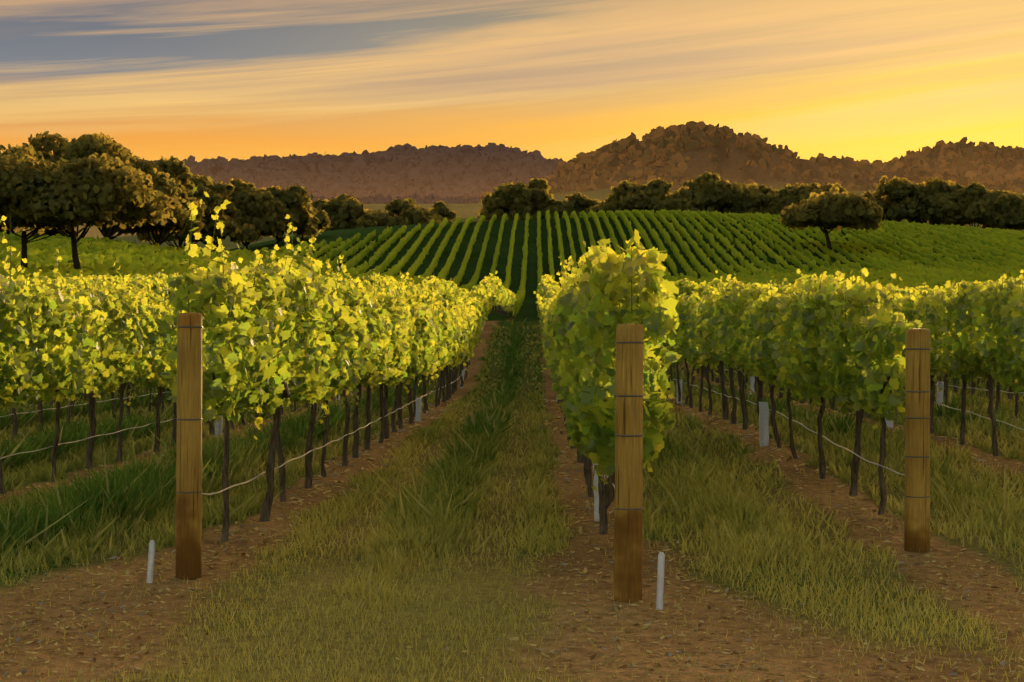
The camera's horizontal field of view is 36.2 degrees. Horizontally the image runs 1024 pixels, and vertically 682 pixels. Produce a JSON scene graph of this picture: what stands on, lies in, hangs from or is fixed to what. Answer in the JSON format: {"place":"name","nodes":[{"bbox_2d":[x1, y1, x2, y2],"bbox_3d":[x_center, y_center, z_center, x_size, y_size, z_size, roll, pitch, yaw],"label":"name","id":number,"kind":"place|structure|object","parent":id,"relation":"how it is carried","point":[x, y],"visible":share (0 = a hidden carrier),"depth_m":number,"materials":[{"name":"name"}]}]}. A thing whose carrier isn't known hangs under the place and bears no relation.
{"place":"outdoors","nodes":[
{"label":"outdoors","id":0,"kind":"place"},
{"bbox_2d":[0,317,1023,681],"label":"grass","id":1,"kind":"structure","parent":0,"point":[432,513],"depth_m":14.77,"materials":[{"name":"green plant"}]},
{"bbox_2d":[0,132,1023,681],"bbox_3d":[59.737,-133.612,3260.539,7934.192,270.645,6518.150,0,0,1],"label":"ground","id":2,"kind":"structure","parent":0,"point":[770,658],"depth_m":10.75,"materials":[{"name":"brown soil"}]},
{"bbox_2d":[0,144,83,234],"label":"oak","id":3,"kind":"object","parent":2,"relation":"on","point":[13,149],"depth_m":281.13,"materials":[{"name":"green plant"}]},
{"bbox_2d":[28,131,88,235],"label":"oak","id":4,"kind":"object","parent":2,"relation":"on","point":[45,140],"visible":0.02,"depth_m":299.61,"materials":[{"name":"green plant"}]},
{"bbox_2d":[30,151,90,237],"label":"oak","id":5,"kind":"object","parent":2,"relation":"on","point":[38,234],"depth_m":320.74,"materials":[{"name":"green plant"}]},
{"bbox_2d":[0,143,176,269],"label":"oak","id":6,"kind":"object","parent":2,"relation":"on","point":[42,195],"visible":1,"depth_m":170.35,"materials":[{"name":"green plant"}]},
{"bbox_2d":[59,132,190,239],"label":"oak","id":7,"kind":"object","parent":2,"relation":"on","point":[83,146],"visible":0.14,"depth_m":286.64,"materials":[{"name":"green plant"}]},
{"bbox_2d":[105,156,206,244],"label":"oak","id":8,"kind":"object","parent":2,"relation":"on","point":[173,167],"visible":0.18,"depth_m":299.30,"materials":[{"name":"green plant"}]},
{"bbox_2d":[136,175,229,247],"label":"hedge tree","id":9,"kind":"object","parent":2,"relation":"on","point":[211,202],"visible":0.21,"depth_m":344.79,"materials":[{"name":"green plant"}]},
{"bbox_2d":[173,175,262,250],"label":"hedge tree","id":10,"kind":"object","parent":2,"relation":"on","point":[234,231],"visible":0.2,"depth_m":353.12,"materials":[{"name":"green plant"}]},
{"bbox_2d":[223,178,288,248],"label":"hedge tree","id":11,"kind":"object","parent":2,"relation":"on","point":[264,213],"visible":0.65,"depth_m":366.02,"materials":[{"name":"green plant"}]},
{"bbox_2d":[256,183,319,244],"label":"hedge tree","id":12,"kind":"object","parent":2,"relation":"on","point":[295,198],"visible":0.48,"depth_m":377.56,"materials":[{"name":"green plant"}]},
{"bbox_2d":[291,198,330,238],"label":"hedge tree","id":13,"kind":"object","parent":2,"relation":"on","point":[323,217],"visible":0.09,"depth_m":391.10,"materials":[{"name":"green plant"}]},
{"bbox_2d":[295,198,328,235],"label":"tree","id":14,"kind":"object","parent":2,"relation":"on","point":[316,203],"visible":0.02,"depth_m":569.06,"materials":[{"name":"green plant"}]},
{"bbox_2d":[313,193,394,231],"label":"tree","id":15,"kind":"object","parent":2,"relation":"on","point":[343,210],"visible":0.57,"depth_m":554.76,"materials":[{"name":"green plant"}]},
{"bbox_2d":[378,197,442,225],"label":"tree","id":16,"kind":"object","parent":2,"relation":"on","point":[405,212],"visible":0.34,"depth_m":567.95,"materials":[{"name":"green plant"}]},
{"bbox_2d":[425,201,456,222],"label":"tree","id":17,"kind":"object","parent":2,"relation":"on","point":[441,209],"visible":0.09,"depth_m":587.94,"materials":[{"name":"green plant"}]},
{"bbox_2d":[3,269,982,385],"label":"vine leaves","id":18,"kind":"object","parent":2,"relation":"on","point":[458,338],"visible":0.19,"depth_m":71.63,"materials":[{"name":"green plant"}]},
{"bbox_2d":[0,304,1021,541],"label":"grapevine trunks","id":19,"kind":"object","parent":2,"relation":"on","point":[606,492],"visible":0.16,"depth_m":20.09,"materials":[{"name":"brown plant"}]},
{"bbox_2d":[0,209,1023,316],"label":"vine rows","id":20,"kind":"object","parent":2,"relation":"on","point":[995,252],"visible":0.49,"depth_m":321.47,"materials":[{"name":"green plant"}]},
{"bbox_2d":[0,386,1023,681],"bbox_3d":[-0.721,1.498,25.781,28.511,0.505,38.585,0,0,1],"label":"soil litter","id":21,"kind":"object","parent":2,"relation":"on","point":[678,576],"visible":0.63,"depth_m":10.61,"materials":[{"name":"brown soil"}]},
{"bbox_2d":[0,324,1023,494],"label":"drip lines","id":22,"kind":"object","parent":2,"relation":"on","point":[445,386],"visible":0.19,"depth_m":19.17,"materials":[{"name":"grey"}]},
{"bbox_2d":[4,196,1023,488],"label":"vine shoots","id":23,"kind":"object","parent":2,"relation":"on","point":[436,304],"visible":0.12,"depth_m":17.26,"materials":[{"name":"green"}]},
{"bbox_2d":[0,187,1023,491],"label":"vine leaves","id":24,"kind":"object","parent":23,"relation":"attached to","point":[310,339],"visible":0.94,"depth_m":16.05,"materials":[{"name":"green plant"}]},
{"bbox_2d":[477,182,553,220],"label":"tree","id":25,"kind":"object","parent":2,"relation":"on","point":[512,199],"visible":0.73,"depth_m":498.28,"materials":[{"name":"green plant"}]},
{"bbox_2d":[146,370,943,609],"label":"grow tubes","id":26,"kind":"object","parent":2,"relation":"on","point":[764,422],"visible":0.41,"depth_m":20.89},
{"bbox_2d":[524,178,575,219],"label":"tree","id":27,"kind":"object","parent":2,"relation":"on","point":[557,205],"visible":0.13,"depth_m":509.94,"materials":[{"name":"green plant"}]},
{"bbox_2d":[175,312,929,602],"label":"wooden posts","id":28,"kind":"object","parent":2,"relation":"on","point":[628,537],"visible":0.89,"depth_m":11.14,"materials":[{"name":"brown wood"}]},
{"bbox_2d":[176,326,930,509],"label":"wire wraps","id":29,"kind":"object","parent":28,"relation":"attached to","point":[642,396],"visible":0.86,"depth_m":11.15,"materials":[{"name":"metal"}]},
{"bbox_2d":[564,192,599,217],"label":"tree","id":30,"kind":"object","parent":2,"relation":"on","point":[580,201],"visible":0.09,"depth_m":515.35,"materials":[{"name":"green plant"}]},
{"bbox_2d":[586,192,627,216],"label":"tree","id":31,"kind":"object","parent":2,"relation":"on","point":[610,203],"visible":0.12,"depth_m":499.65,"materials":[{"name":"green plant"}]},
{"bbox_2d":[608,177,700,216],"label":"tree","id":32,"kind":"object","parent":2,"relation":"on","point":[655,194],"visible":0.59,"depth_m":493.91,"materials":[{"name":"green plant"}]},
{"bbox_2d":[671,171,749,213],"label":"tree","id":33,"kind":"object","parent":2,"relation":"on","point":[708,191],"visible":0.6,"depth_m":495.28,"materials":[{"name":"green plant"}]},
{"bbox_2d":[723,180,775,212],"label":"tree","id":34,"kind":"object","parent":2,"relation":"on","point":[754,186],"visible":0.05,"depth_m":500.70,"materials":[{"name":"green plant"}]},
{"bbox_2d":[737,188,795,214],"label":"tree","id":35,"kind":"object","parent":2,"relation":"on","point":[764,205],"visible":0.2,"depth_m":493.04,"materials":[{"name":"green plant"}]},
{"bbox_2d":[767,182,854,213],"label":"tree","id":36,"kind":"object","parent":2,"relation":"on","point":[802,191],"visible":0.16,"depth_m":487.84,"materials":[{"name":"green plant"}]},
{"bbox_2d":[780,185,882,249],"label":"oak","id":37,"kind":"object","parent":2,"relation":"on","point":[830,210],"visible":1,"depth_m":327.81,"materials":[{"name":"green plant"}]},
{"bbox_2d":[860,190,900,221],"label":"tree","id":38,"kind":"object","parent":2,"relation":"on","point":[868,194],"visible":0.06,"depth_m":476.26,"materials":[{"name":"green plant"}]},
{"bbox_2d":[871,175,962,224],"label":"tree","id":39,"kind":"object","parent":2,"relation":"on","point":[904,199],"visible":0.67,"depth_m":458.32,"materials":[{"name":"green plant"}]},
{"bbox_2d":[920,181,1020,228],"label":"tree","id":40,"kind":"object","parent":2,"relation":"on","point":[970,203],"visible":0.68,"depth_m":450.25,"materials":[{"name":"green plant"}]},
{"bbox_2d":[975,193,1023,230],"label":"tree","id":41,"kind":"object","parent":2,"relation":"on","point":[1008,213],"visible":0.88,"depth_m":441.96,"materials":[{"name":"green plant"}]},
{"bbox_2d":[0,0,1023,162],"label":"sky","id":42,"kind":"structure","parent":0,"point":[870,80],"materials":[{"name":"orange"}]},
{"bbox_2d":[145,121,1023,204],"bbox_3d":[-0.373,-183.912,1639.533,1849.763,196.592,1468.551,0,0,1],"label":"hill scrub","id":43,"kind":"object","parent":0,"point":[428,174],"visible":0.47,"depth_m":1588.39,"materials":[{"name":"brown plant"}]}
]}

